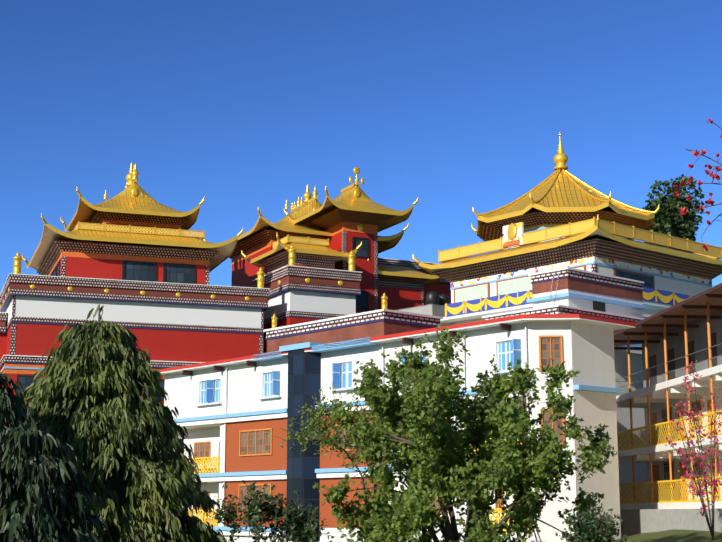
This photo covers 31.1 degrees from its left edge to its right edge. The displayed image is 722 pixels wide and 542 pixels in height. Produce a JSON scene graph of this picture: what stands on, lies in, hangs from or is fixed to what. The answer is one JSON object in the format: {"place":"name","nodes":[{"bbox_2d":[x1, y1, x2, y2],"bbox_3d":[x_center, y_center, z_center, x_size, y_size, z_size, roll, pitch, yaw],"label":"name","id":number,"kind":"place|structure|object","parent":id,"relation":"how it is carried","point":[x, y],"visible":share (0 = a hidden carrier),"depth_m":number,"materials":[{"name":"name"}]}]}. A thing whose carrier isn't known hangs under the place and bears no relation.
{"place":"outdoors","nodes":[
{"label":"outdoors","id":0,"kind":"place"},
{"bbox_2d":[0,0,721,292],"label":"sky","id":1,"kind":"structure","parent":0,"point":[458,107],"materials":[{"name":"blue"}]},
{"bbox_2d":[612,529,721,541],"bbox_3d":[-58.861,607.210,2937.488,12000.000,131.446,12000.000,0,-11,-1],"label":"ground","id":2,"kind":"structure","parent":0,"point":[674,535],"depth_m":55.04,"materials":[{"name":"green plant"}]},
{"bbox_2d":[0,372,58,518],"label":"tree","id":3,"kind":"object","parent":2,"relation":"on","point":[11,406],"visible":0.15,"depth_m":43.00,"materials":[{"name":"green plant"}]},
{"bbox_2d":[0,408,108,541],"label":"tree","id":4,"kind":"object","parent":2,"relation":"on","point":[39,491],"visible":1,"depth_m":34.17,"materials":[{"name":"green plant"}]},
{"bbox_2d":[19,304,234,541],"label":"tree","id":5,"kind":"object","parent":2,"relation":"on","point":[97,405],"visible":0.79,"depth_m":46.38,"materials":[{"name":"green plant"}]},
{"bbox_2d":[0,162,269,403],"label":"temple","id":6,"kind":"structure","parent":2,"relation":"on","point":[137,261],"depth_m":126.18,"materials":[{"name":"red paint"}]},
{"bbox_2d":[206,480,335,541],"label":"shrub","id":7,"kind":"object","parent":2,"relation":"on","point":[297,526],"visible":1,"depth_m":44.07,"materials":[{"name":"green plant"}]},
{"bbox_2d":[204,167,450,352],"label":"temple","id":8,"kind":"structure","parent":2,"relation":"on","point":[313,258],"depth_m":138.18,"materials":[{"name":"red paint"}]},
{"bbox_2d":[267,386,461,511],"bbox_3d":[0.542,7.505,46.423,5.777,6.766,6.944,-6,-12,27],"label":"tree","id":9,"kind":"object","parent":2,"relation":"on","point":[315,422],"visible":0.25,"depth_m":45.21,"materials":[{"name":"green plant"}]},
{"bbox_2d":[154,292,634,541],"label":"white block","id":10,"kind":"structure","parent":2,"relation":"on","point":[234,413],"depth_m":71.29,"materials":[{"name":"paint"}]},
{"bbox_2d":[396,291,448,326],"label":"water tanks","id":11,"kind":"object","parent":2,"relation":"on","point":[435,304],"depth_m":119.93,"materials":[{"name":"concrete"}]},
{"bbox_2d":[313,325,618,541],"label":"tree","id":12,"kind":"object","parent":2,"relation":"on","point":[446,469],"visible":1,"depth_m":42.08,"materials":[{"name":"green plant"}]},
{"bbox_2d":[482,267,647,501],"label":"building","id":13,"kind":"structure","parent":2,"relation":"on","point":[567,290],"depth_m":76.98,"materials":[{"name":"white paint"}]},
{"bbox_2d":[413,133,721,325],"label":"temple","id":14,"kind":"structure","parent":2,"relation":"on","point":[561,216],"depth_m":108.73,"materials":[{"name":"white paint"}]},
{"bbox_2d":[555,503,630,541],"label":"shrub","id":15,"kind":"object","parent":2,"relation":"on","point":[588,527],"visible":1,"depth_m":39.39,"materials":[{"name":"green plant"}]},
{"bbox_2d":[614,283,721,536],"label":"gallery house","id":16,"kind":"structure","parent":2,"relation":"on","point":[673,338],"depth_m":64.97,"materials":[{"name":"white paint"}]},
{"bbox_2d":[642,174,704,252],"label":"hill tree","id":17,"kind":"object","parent":2,"relation":"on","point":[668,219],"visible":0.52,"depth_m":133.14,"materials":[{"name":"green plant"}]},
{"bbox_2d":[659,356,721,539],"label":"flowering tree","id":18,"kind":"object","parent":2,"relation":"on","point":[700,492],"visible":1,"depth_m":51.56,"materials":[{"name":"pink plant"}]},
{"bbox_2d":[673,119,721,251],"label":"coral tree","id":19,"kind":"object","parent":2,"relation":"on","point":[699,183],"visible":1,"depth_m":35.09,"materials":[{"name":"red plant"}]}
]}

